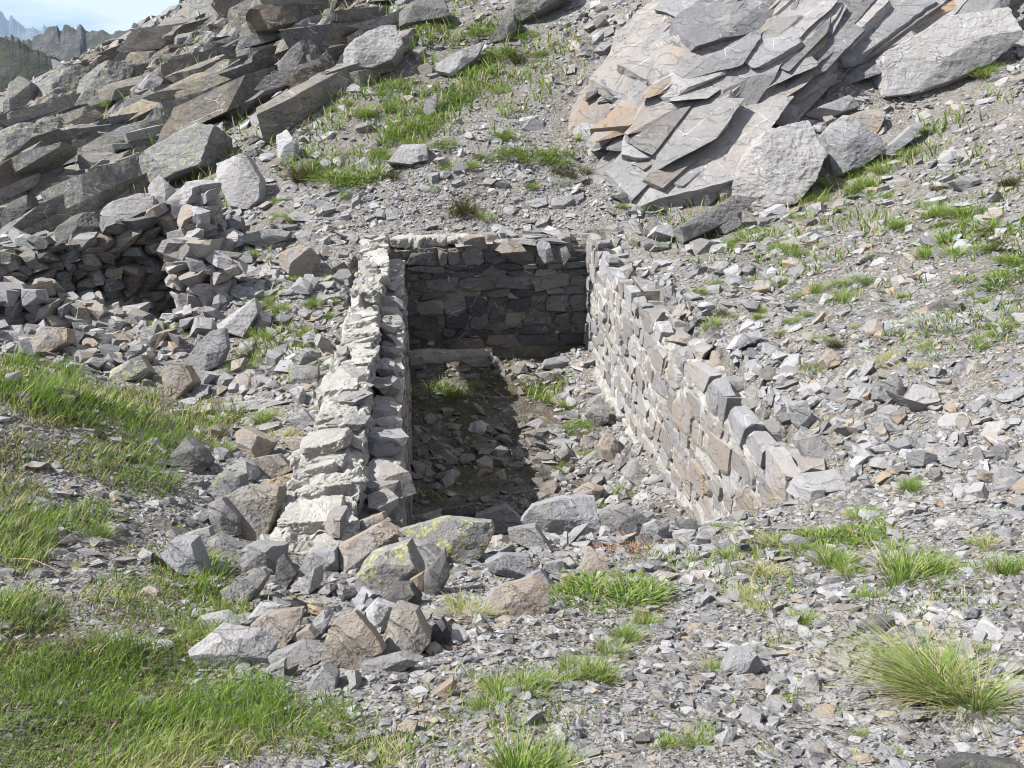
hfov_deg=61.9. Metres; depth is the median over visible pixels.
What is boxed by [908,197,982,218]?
grass tuft
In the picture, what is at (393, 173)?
grass clump
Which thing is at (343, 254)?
stone
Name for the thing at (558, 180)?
silvery plant
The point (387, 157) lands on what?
grass tuft
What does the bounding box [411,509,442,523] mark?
boulder
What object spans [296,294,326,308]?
grass tuft
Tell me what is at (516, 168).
scree
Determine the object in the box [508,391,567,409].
herb cushion
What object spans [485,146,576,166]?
herb cushion
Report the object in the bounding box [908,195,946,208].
grass tuft
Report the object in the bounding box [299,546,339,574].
boulder
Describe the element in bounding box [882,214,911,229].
grass tuft
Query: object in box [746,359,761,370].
stone
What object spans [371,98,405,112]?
grass tuft
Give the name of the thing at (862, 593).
grass tuft
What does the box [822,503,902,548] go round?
grass tuft
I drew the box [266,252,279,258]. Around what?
stone
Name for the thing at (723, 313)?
grass clump
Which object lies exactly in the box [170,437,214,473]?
boulder
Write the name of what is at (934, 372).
stone
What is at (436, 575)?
boulder
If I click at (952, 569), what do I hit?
grass tuft
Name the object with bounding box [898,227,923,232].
herb cushion
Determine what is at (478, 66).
herb cushion
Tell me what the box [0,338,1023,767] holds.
small stones
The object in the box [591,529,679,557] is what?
plant
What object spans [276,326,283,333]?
stone
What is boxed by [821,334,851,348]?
grass clump
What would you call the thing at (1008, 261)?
herb cushion
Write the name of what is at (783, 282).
grass tuft
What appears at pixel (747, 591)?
grass tuft
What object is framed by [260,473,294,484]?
boulder
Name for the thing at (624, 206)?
grass tuft
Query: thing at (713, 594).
stone
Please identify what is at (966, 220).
grass tuft
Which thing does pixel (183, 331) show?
herb cushion
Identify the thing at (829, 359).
stone
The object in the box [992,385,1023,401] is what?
stone
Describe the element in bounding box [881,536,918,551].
grass tuft
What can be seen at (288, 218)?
grass tuft
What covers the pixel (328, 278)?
stone
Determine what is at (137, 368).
boulder
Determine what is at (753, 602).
grass tuft
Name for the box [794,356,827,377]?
grass tuft
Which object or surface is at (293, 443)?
boulder
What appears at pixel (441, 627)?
boulder
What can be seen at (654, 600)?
grass tuft
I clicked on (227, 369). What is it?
grass tuft
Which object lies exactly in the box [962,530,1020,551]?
grass tuft
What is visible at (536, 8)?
boulder
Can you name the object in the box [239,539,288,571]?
boulder
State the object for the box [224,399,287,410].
boulder
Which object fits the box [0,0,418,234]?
rock outcrop
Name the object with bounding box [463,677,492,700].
grass tuft
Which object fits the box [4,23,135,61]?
hills
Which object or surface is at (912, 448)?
slate rubble
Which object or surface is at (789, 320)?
herb cushion
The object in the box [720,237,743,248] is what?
herb cushion
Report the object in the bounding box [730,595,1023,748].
grass tuft
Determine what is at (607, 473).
stone
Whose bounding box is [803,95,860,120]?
boulder
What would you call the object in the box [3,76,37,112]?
boulder
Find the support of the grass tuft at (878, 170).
on the mountainside ground at (832, 506)
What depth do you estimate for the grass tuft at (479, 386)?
13.00 m
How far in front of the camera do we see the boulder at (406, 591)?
4.04 m
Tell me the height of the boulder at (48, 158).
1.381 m
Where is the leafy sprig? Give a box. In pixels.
[650,730,679,751]
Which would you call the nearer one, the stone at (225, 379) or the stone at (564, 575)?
the stone at (564, 575)
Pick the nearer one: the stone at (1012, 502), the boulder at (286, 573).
the boulder at (286, 573)
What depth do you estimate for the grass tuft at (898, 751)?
2.27 m
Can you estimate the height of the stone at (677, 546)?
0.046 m
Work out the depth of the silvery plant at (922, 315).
7.63 m
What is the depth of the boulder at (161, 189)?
15.21 m
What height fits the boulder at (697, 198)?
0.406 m
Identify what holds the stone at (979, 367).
on the mountainside ground at (832, 506)
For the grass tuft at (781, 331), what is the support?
on the mountainside ground at (832, 506)
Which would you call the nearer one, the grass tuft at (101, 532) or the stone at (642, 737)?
the stone at (642, 737)
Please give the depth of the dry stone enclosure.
12.62 m
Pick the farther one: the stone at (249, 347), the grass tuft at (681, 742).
the stone at (249, 347)
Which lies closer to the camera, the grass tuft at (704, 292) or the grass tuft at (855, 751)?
the grass tuft at (855, 751)
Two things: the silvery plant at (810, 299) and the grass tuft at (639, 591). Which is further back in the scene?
the silvery plant at (810, 299)
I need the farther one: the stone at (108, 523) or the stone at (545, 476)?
the stone at (545, 476)
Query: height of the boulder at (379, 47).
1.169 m
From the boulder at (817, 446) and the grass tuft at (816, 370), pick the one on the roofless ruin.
the boulder at (817, 446)
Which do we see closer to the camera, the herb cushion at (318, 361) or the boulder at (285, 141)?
the herb cushion at (318, 361)
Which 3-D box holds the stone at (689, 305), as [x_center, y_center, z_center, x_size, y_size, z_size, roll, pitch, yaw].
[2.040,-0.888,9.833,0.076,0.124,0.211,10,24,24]
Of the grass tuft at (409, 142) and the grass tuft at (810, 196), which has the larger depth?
the grass tuft at (409, 142)
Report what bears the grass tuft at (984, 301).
on the mountainside ground at (832, 506)
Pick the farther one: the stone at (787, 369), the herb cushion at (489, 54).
the herb cushion at (489, 54)
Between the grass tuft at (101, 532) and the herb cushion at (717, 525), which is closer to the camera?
the grass tuft at (101, 532)
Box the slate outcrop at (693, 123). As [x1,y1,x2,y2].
[567,0,1021,210]
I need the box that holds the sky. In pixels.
[0,0,178,33]
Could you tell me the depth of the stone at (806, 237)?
10.91 m
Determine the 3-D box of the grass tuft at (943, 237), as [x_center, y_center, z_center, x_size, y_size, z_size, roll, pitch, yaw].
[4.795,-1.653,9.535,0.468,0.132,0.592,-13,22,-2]
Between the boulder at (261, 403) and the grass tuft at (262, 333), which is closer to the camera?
the boulder at (261, 403)
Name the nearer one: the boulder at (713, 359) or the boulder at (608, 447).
the boulder at (713, 359)
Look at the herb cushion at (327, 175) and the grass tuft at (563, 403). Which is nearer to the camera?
the grass tuft at (563, 403)
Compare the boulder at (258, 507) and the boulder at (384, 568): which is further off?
the boulder at (258, 507)
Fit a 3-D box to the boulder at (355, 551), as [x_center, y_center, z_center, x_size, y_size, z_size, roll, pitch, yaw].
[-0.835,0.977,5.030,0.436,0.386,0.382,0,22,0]
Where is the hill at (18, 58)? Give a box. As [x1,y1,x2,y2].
[0,37,60,88]
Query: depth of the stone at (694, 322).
9.38 m
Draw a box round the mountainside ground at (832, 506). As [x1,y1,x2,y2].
[0,0,1023,767]
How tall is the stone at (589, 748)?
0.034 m
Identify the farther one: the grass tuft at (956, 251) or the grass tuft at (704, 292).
the grass tuft at (704, 292)
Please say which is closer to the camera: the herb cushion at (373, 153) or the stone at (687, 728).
the stone at (687, 728)
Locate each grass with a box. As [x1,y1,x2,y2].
[0,336,388,767]
[61,0,1023,767]
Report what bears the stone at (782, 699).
on the mountainside ground at (832, 506)
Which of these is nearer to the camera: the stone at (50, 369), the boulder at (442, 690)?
the boulder at (442, 690)
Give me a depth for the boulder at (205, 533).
5.10 m
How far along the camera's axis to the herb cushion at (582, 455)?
10.87 m
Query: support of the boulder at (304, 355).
on the mountainside ground at (832, 506)
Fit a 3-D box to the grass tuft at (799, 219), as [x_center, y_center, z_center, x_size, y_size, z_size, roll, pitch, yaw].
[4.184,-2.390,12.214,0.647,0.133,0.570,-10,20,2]
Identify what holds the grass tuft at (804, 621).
on the mountainside ground at (832, 506)
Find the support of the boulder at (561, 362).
on the mountainside ground at (832, 506)
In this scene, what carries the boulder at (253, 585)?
on the mountainside ground at (832, 506)
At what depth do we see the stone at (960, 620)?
3.44 m
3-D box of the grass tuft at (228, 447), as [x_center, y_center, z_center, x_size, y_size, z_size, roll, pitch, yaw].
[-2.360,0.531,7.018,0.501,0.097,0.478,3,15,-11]
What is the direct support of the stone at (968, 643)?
on the mountainside ground at (832, 506)
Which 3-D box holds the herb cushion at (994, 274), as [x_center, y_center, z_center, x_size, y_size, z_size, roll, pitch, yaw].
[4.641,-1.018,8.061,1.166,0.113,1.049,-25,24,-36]
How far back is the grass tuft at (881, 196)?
12.01 m
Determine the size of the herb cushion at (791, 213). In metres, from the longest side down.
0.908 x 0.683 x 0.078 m
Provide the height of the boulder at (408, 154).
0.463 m
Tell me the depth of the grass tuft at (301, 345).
10.71 m
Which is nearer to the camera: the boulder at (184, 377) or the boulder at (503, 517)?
the boulder at (503, 517)
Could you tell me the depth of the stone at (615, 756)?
2.28 m
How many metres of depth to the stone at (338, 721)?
2.54 m
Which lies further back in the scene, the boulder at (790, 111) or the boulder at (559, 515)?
the boulder at (790, 111)
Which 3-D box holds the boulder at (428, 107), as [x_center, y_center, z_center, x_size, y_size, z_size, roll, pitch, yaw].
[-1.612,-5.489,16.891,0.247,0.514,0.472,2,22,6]
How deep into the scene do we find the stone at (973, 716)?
2.46 m
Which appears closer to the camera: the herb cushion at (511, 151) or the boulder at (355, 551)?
the boulder at (355, 551)
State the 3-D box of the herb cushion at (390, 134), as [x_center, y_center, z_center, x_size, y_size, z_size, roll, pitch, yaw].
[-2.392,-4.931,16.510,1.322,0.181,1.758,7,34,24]
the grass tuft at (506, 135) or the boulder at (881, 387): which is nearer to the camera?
the boulder at (881, 387)
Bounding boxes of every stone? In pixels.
[0,240,12,245]
[2,325,24,333]
[2,370,22,382]
[36,365,64,373]
[51,385,78,395]
[70,139,86,147]
[78,325,94,332]
[82,373,99,383]
[89,540,100,546]
[106,521,119,531]
[107,490,124,502]
[113,332,132,342]
[114,512,126,518]
[138,325,149,332]
[138,337,150,346]
[170,317,184,321]
[200,403,213,413]
[207,424,226,437]
[214,454,223,460]
[216,372,233,386]
[239,384,247,395]
[244,342,260,356]
[251,376,271,387]
[260,274,271,278]
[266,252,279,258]
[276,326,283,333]
[306,312,322,321]
[313,327,330,329]
[322,275,331,281]
[328,598,337,603]
[329,716,348,727]
[331,262,352,274]
[338,250,348,257]
[412,426,421,434]
[430,604,444,611]
[440,472,454,488]
[440,664,451,670]
[445,490,456,496]
[468,420,488,433]
[473,588,484,592]
[476,455,493,468]
[526,418,543,427]
[536,472,550,480]
[547,724,563,734]
[549,395,565,403]
[560,573,580,579]
[566,411,579,418]
[580,744,596,755]
[581,579,606,587]
[589,714,604,722]
[590,596,604,602]
[596,468,614,479]
[604,753,623,758]
[608,211,622,215]
[612,581,625,589]
[618,489,630,501]
[620,241,631,249]
[632,564,646,573]
[634,732,650,743]
[658,598,671,603]
[664,568,675,571]
[668,544,685,548]
[678,577,689,583]
[684,724,694,732]
[687,302,691,309]
[689,264,700,270]
[691,317,696,330]
[698,309,711,315]
[710,591,717,599]
[723,264,741,276]
[739,704,763,723]
[742,245,755,251]
[743,384,756,399]
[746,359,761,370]
[751,284,771,293]
[755,241,768,252]
[766,695,787,704]
[767,615,799,623]
[778,365,794,374]
[787,323,802,332]
[792,222,810,230]
[796,234,810,242]
[798,382,820,394]
[802,672,819,693]
[816,349,841,369]
[842,465,857,482]
[880,477,893,486]
[902,469,922,473]
[904,384,940,409]
[927,366,945,376]
[937,412,959,432]
[943,399,957,412]
[955,616,966,622]
[957,638,975,653]
[958,432,965,446]
[962,712,985,724]
[964,482,987,499]
[972,446,984,463]
[974,362,986,372]
[975,469,992,480]
[980,421,1005,436]
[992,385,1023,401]
[1006,497,1023,507]
[1013,450,1023,463]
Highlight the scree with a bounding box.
[0,0,1023,767]
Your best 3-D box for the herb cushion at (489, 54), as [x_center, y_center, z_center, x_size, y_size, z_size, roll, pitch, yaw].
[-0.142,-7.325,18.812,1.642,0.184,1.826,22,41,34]
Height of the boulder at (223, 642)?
0.179 m
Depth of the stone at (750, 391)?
7.83 m
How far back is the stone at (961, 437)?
5.89 m
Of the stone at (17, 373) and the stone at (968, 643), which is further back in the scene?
the stone at (17, 373)
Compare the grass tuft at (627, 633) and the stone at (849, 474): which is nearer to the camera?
the grass tuft at (627, 633)
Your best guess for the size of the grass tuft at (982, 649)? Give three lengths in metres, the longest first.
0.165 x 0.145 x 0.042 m
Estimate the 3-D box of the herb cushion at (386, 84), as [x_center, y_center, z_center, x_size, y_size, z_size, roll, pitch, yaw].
[-2.524,-6.420,18.201,1.758,0.171,1.581,-23,36,-28]
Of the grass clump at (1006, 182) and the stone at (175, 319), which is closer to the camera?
the grass clump at (1006, 182)
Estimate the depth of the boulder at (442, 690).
2.73 m
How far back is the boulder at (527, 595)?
3.87 m
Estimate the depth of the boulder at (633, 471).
9.79 m
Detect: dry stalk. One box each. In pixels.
[6,558,59,571]
[721,537,784,637]
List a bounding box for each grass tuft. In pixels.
[65,516,126,542]
[65,562,82,568]
[93,99,114,107]
[187,626,213,639]
[204,440,237,453]
[217,352,259,373]
[229,339,275,361]
[233,322,284,344]
[233,406,293,426]
[236,246,262,256]
[244,295,273,307]
[260,205,302,223]
[261,293,283,305]
[264,424,307,446]
[265,300,301,314]
[267,195,291,203]
[287,274,303,281]
[292,326,315,335]
[293,340,306,348]
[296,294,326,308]
[303,707,352,738]
[323,105,334,111]
[323,311,334,319]
[332,297,340,304]
[336,98,354,105]
[336,191,348,199]
[336,724,432,767]
[348,101,382,117]
[370,148,392,154]
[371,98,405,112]
[383,151,394,160]
[399,134,428,145]
[409,103,423,113]
[411,391,420,398]
[414,376,479,402]
[421,699,462,733]
[426,584,512,624]
[434,158,458,170]
[437,708,627,767]
[448,654,551,703]
[451,674,523,720]
[458,158,480,169]
[462,379,490,389]
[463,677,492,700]
[469,210,501,221]
[483,661,564,705]
[484,126,521,140]
[485,83,516,95]
[518,726,588,767]
[519,179,540,189]
[520,660,584,683]
[547,648,583,671]
[548,564,683,617]
[554,647,632,690]
[555,396,582,409]
[577,631,641,660]
[594,618,652,646]
[607,481,633,499]
[613,202,628,208]
[621,604,666,624]
[640,586,679,605]
[669,712,729,757]
[686,652,726,673]
[689,286,707,295]
[697,315,728,331]
[701,276,725,284]
[707,545,743,559]
[709,223,778,242]
[716,580,761,596]
[718,522,755,535]
[725,588,774,615]
[730,558,796,578]
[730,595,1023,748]
[743,529,782,547]
[748,306,766,313]
[748,740,780,762]
[749,312,765,319]
[749,628,805,649]
[761,236,799,251]
[763,519,870,548]
[765,272,808,287]
[769,329,788,335]
[772,535,824,551]
[780,244,812,256]
[781,602,833,628]
[785,535,871,572]
[786,213,818,221]
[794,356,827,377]
[795,308,814,316]
[799,186,825,201]
[801,280,831,295]
[805,334,830,344]
[811,196,832,202]
[813,174,852,190]
[818,284,865,301]
[819,555,867,577]
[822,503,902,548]
[829,276,853,286]
[833,182,865,194]
[836,744,878,767]
[837,165,866,178]
[840,172,884,190]
[844,584,887,601]
[844,723,870,741]
[846,531,1019,589]
[848,271,878,285]
[852,506,897,525]
[860,188,896,202]
[862,156,903,175]
[862,252,879,260]
[868,348,905,368]
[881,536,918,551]
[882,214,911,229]
[884,144,926,157]
[890,469,926,492]
[891,357,933,371]
[892,291,914,298]
[893,744,916,760]
[900,242,949,259]
[902,336,949,353]
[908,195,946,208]
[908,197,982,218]
[913,550,984,576]
[918,123,943,134]
[926,229,963,242]
[939,242,971,256]
[948,229,963,235]
[951,216,980,227]
[959,538,974,545]
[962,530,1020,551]
[963,542,1023,580]
[964,331,1012,349]
[965,62,1012,78]
[971,294,995,303]
[972,642,993,653]
[978,326,1012,341]
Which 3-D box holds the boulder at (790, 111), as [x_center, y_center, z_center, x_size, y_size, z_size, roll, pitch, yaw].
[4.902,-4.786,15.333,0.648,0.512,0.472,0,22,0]
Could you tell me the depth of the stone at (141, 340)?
10.84 m
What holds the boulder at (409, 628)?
on the mountainside ground at (832, 506)
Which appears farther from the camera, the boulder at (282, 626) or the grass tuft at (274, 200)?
the grass tuft at (274, 200)
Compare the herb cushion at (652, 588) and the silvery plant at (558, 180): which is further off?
the silvery plant at (558, 180)
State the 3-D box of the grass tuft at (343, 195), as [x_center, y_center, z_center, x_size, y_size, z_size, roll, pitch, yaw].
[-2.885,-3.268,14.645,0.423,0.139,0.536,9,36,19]
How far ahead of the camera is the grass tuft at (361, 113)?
17.07 m
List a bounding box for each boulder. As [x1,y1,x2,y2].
[0,122,73,161]
[0,195,38,227]
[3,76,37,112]
[11,142,77,174]
[30,326,77,353]
[37,64,91,96]
[54,212,101,243]
[74,60,135,105]
[100,193,156,218]
[100,316,128,329]
[109,355,155,380]
[139,122,232,183]
[148,175,175,203]
[156,534,210,575]
[157,17,190,29]
[160,360,200,398]
[167,184,185,201]
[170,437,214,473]
[183,328,229,373]
[185,525,215,543]
[188,0,217,17]
[188,622,277,667]
[201,609,242,628]
[206,470,248,498]
[206,532,247,559]
[207,496,241,535]
[216,153,266,209]
[217,298,261,337]
[220,568,270,603]
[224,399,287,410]
[226,484,286,540]
[235,426,277,457]
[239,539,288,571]
[242,228,292,247]
[247,601,281,621]
[250,453,291,478]
[250,606,304,648]
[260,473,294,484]
[265,657,286,680]
[268,639,323,668]
[274,553,298,588]
[276,130,298,163]
[277,39,320,86]
[279,245,320,276]
[281,436,304,450]
[286,408,314,427]
[288,364,319,384]
[290,565,322,594]
[291,624,319,641]
[295,348,320,364]
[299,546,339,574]
[307,662,339,691]
[310,606,333,634]
[321,610,386,669]
[336,25,404,68]
[337,520,404,572]
[355,538,424,590]
[359,511,387,530]
[360,650,423,671]
[364,597,394,629]
[381,580,422,604]
[381,600,431,655]
[388,144,428,165]
[398,537,448,571]
[399,0,451,30]
[399,515,494,563]
[410,571,423,590]
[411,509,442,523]
[423,93,437,115]
[423,549,449,595]
[430,676,455,698]
[431,616,451,644]
[435,42,484,77]
[440,503,477,517]
[475,504,523,533]
[481,574,548,616]
[485,552,533,579]
[488,7,517,43]
[495,240,525,254]
[508,522,550,549]
[512,0,567,23]
[521,494,599,534]
[526,568,553,587]
[533,370,560,381]
[536,237,552,263]
[541,355,570,369]
[545,559,563,570]
[556,442,574,461]
[560,246,570,265]
[572,481,602,500]
[579,548,608,572]
[584,403,608,426]
[596,428,622,460]
[599,502,650,533]
[611,193,638,203]
[621,459,648,487]
[640,218,661,236]
[642,519,668,537]
[673,195,756,243]
[677,518,698,529]
[692,192,717,205]
[708,351,723,366]
[715,212,741,234]
[717,181,732,201]
[719,645,762,674]
[726,330,762,351]
[730,120,825,207]
[778,103,800,121]
[779,533,816,548]
[788,400,815,429]
[795,434,835,462]
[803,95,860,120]
[818,115,887,176]
[820,735,852,760]
[849,109,885,132]
[858,615,895,634]
[869,444,890,452]
[871,378,904,404]
[872,7,1022,97]
[878,123,923,156]
[935,751,1023,767]
[947,174,981,190]
[954,742,978,753]
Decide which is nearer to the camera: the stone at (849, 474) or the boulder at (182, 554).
the boulder at (182, 554)
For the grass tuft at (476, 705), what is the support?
on the mountainside ground at (832, 506)
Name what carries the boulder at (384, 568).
on the mountainside ground at (832, 506)
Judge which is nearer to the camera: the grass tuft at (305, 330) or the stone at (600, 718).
the stone at (600, 718)
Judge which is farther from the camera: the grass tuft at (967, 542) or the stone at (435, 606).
the grass tuft at (967, 542)
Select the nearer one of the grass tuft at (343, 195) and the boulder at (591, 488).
the boulder at (591, 488)
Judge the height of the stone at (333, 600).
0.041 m
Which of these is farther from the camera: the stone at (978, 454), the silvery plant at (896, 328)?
the silvery plant at (896, 328)
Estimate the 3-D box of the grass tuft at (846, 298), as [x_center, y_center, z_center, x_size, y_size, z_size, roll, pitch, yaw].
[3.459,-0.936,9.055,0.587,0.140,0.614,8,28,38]
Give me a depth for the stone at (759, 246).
11.24 m
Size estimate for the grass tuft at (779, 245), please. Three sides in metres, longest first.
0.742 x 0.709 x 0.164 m
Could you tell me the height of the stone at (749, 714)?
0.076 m
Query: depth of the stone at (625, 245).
13.19 m
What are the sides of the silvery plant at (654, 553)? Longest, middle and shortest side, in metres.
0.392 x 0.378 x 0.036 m
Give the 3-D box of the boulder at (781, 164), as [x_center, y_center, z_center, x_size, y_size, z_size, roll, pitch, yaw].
[4.317,-3.548,14.151,1.465,1.582,1.675,0,22,0]
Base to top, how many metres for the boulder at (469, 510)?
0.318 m
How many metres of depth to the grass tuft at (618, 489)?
9.79 m
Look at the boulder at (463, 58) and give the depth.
18.28 m
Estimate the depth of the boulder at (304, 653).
3.21 m
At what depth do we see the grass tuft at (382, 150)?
15.75 m
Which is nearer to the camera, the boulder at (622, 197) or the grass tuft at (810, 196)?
the grass tuft at (810, 196)
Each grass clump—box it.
[279,155,346,182]
[379,164,403,178]
[434,184,483,216]
[486,45,532,63]
[694,306,731,324]
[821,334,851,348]
[928,184,951,190]
[983,238,1014,251]
[991,172,1023,186]
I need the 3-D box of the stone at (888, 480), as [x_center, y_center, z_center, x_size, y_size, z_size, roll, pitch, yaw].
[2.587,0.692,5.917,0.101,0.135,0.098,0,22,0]
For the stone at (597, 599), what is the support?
on the mountainside ground at (832, 506)
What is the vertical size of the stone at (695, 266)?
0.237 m
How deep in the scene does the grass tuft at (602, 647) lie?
3.41 m
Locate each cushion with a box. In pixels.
[128,319,167,329]
[137,323,190,334]
[289,162,383,189]
[291,157,340,176]
[310,360,329,367]
[332,168,384,185]
[341,147,388,159]
[363,78,425,96]
[371,126,412,144]
[379,115,447,135]
[397,21,455,37]
[406,100,458,118]
[409,110,443,121]
[427,138,460,149]
[435,91,488,104]
[438,79,505,99]
[458,20,497,38]
[459,62,505,74]
[470,153,499,159]
[477,46,523,61]
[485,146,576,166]
[490,147,526,160]
[497,145,532,155]
[505,384,549,394]
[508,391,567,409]
[511,29,539,39]
[530,49,548,62]
[534,147,580,161]
[547,156,598,178]
[548,580,604,597]
[551,461,567,474]
[558,449,594,465]
[559,416,593,440]
[597,500,607,508]
[627,582,677,601]
[696,520,721,529]
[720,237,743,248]
[782,317,803,326]
[783,292,804,299]
[785,210,804,218]
[829,207,848,211]
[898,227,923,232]
[901,220,953,229]
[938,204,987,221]
[941,265,1023,295]
[954,322,1002,330]
[956,218,1019,237]
[962,289,988,299]
[970,243,1016,254]
[984,319,1023,336]
[988,253,1023,270]
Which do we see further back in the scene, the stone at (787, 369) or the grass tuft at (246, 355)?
the grass tuft at (246, 355)
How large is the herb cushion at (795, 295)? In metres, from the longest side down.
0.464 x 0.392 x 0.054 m
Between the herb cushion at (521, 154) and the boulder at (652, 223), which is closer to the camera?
the boulder at (652, 223)
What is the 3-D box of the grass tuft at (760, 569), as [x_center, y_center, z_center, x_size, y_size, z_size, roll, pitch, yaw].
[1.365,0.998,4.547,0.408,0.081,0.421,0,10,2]
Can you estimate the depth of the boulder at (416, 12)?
20.09 m
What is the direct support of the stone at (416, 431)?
on the mountainside ground at (832, 506)
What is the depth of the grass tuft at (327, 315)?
11.69 m
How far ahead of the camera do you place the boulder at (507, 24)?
19.15 m
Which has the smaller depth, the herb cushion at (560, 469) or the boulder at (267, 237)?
the herb cushion at (560, 469)
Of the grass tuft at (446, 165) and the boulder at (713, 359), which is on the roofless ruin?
the boulder at (713, 359)
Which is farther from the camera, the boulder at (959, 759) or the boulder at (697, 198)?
the boulder at (697, 198)
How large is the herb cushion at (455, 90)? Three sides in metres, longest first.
1.715 x 1.542 x 0.173 m
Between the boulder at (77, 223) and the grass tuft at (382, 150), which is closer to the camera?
the boulder at (77, 223)
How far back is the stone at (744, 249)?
11.39 m
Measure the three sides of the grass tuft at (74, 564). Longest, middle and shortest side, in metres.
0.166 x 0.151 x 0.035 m
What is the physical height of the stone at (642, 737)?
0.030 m
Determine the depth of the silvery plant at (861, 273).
9.43 m
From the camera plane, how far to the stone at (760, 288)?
9.94 m
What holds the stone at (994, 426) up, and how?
on the mountainside ground at (832, 506)
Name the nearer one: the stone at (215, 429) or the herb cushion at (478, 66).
the stone at (215, 429)
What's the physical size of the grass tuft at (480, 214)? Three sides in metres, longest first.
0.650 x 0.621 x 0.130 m
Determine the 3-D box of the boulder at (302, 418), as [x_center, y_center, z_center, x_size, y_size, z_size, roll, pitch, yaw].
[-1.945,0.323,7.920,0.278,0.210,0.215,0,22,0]
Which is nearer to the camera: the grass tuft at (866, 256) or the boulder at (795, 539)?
the boulder at (795, 539)
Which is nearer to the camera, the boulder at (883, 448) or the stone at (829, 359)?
the boulder at (883, 448)
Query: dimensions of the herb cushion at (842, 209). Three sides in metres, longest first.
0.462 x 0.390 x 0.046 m
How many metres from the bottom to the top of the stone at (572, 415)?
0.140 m
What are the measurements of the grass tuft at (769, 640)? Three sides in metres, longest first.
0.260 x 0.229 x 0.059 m
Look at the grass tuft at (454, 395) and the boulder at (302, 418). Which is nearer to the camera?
the boulder at (302, 418)
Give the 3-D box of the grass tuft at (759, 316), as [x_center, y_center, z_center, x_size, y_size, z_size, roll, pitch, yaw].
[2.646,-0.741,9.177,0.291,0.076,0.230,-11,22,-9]
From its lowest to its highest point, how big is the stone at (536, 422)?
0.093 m
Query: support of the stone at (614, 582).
on the mountainside ground at (832, 506)
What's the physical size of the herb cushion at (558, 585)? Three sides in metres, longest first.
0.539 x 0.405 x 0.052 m
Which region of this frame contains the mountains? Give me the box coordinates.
[0,11,50,41]
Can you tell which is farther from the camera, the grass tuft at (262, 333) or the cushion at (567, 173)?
the cushion at (567, 173)
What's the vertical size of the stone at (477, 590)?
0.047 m
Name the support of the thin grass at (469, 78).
on the mountainside ground at (832, 506)
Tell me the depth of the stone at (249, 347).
10.61 m
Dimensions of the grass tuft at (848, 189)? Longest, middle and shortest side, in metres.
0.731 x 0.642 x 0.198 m
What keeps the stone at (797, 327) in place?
on the mountainside ground at (832, 506)
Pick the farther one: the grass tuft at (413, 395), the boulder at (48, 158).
the boulder at (48, 158)
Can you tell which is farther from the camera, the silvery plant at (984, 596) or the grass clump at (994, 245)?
the grass clump at (994, 245)
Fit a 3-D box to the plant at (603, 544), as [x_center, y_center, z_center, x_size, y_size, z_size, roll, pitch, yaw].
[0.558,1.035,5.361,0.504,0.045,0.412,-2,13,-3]
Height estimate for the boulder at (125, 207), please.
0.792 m
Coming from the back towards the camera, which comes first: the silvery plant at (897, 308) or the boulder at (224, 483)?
the silvery plant at (897, 308)
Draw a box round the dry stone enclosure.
[0,180,247,328]
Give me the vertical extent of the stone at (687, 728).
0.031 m
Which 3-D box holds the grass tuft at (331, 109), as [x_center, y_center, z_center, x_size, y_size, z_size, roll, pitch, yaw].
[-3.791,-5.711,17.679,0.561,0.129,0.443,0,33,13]
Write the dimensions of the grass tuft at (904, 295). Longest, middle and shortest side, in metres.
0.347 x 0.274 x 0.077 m
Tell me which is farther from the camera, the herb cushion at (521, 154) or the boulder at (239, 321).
the herb cushion at (521, 154)
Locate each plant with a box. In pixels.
[544,175,573,188]
[576,537,633,550]
[578,39,603,51]
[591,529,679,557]
[638,549,692,560]
[804,293,821,300]
[822,279,870,291]
[844,271,882,282]
[859,320,906,339]
[878,298,924,317]
[898,314,967,334]
[899,309,948,328]
[913,346,954,361]
[976,592,996,599]
[985,507,1014,520]
[994,305,1022,315]
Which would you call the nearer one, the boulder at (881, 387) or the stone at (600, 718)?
the stone at (600, 718)
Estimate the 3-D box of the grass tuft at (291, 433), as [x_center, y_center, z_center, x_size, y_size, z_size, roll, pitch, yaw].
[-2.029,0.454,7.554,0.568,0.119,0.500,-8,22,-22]
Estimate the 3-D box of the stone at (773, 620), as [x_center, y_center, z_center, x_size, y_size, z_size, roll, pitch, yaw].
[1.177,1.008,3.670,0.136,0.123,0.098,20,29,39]
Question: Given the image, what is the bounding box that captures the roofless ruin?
[269,230,844,554]
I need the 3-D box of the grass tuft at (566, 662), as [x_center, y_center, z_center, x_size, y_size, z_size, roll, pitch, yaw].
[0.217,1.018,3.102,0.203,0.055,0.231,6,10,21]
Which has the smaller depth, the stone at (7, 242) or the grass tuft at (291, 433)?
the grass tuft at (291, 433)
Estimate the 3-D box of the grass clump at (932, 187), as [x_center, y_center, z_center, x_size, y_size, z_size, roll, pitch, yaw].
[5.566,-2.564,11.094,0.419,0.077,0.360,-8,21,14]
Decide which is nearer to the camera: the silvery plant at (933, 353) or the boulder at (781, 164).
the silvery plant at (933, 353)
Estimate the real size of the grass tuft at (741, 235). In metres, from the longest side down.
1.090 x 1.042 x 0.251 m
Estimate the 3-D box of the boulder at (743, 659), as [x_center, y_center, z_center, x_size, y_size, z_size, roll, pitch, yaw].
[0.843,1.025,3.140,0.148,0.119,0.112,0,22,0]
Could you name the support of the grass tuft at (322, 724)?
on the mountainside ground at (832, 506)
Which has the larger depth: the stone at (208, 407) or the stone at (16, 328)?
the stone at (16, 328)
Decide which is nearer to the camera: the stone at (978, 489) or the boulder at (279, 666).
the boulder at (279, 666)
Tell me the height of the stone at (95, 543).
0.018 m
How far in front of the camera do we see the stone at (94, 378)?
9.16 m
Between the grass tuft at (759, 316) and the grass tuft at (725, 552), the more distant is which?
the grass tuft at (759, 316)
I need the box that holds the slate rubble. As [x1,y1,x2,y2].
[0,0,1023,767]

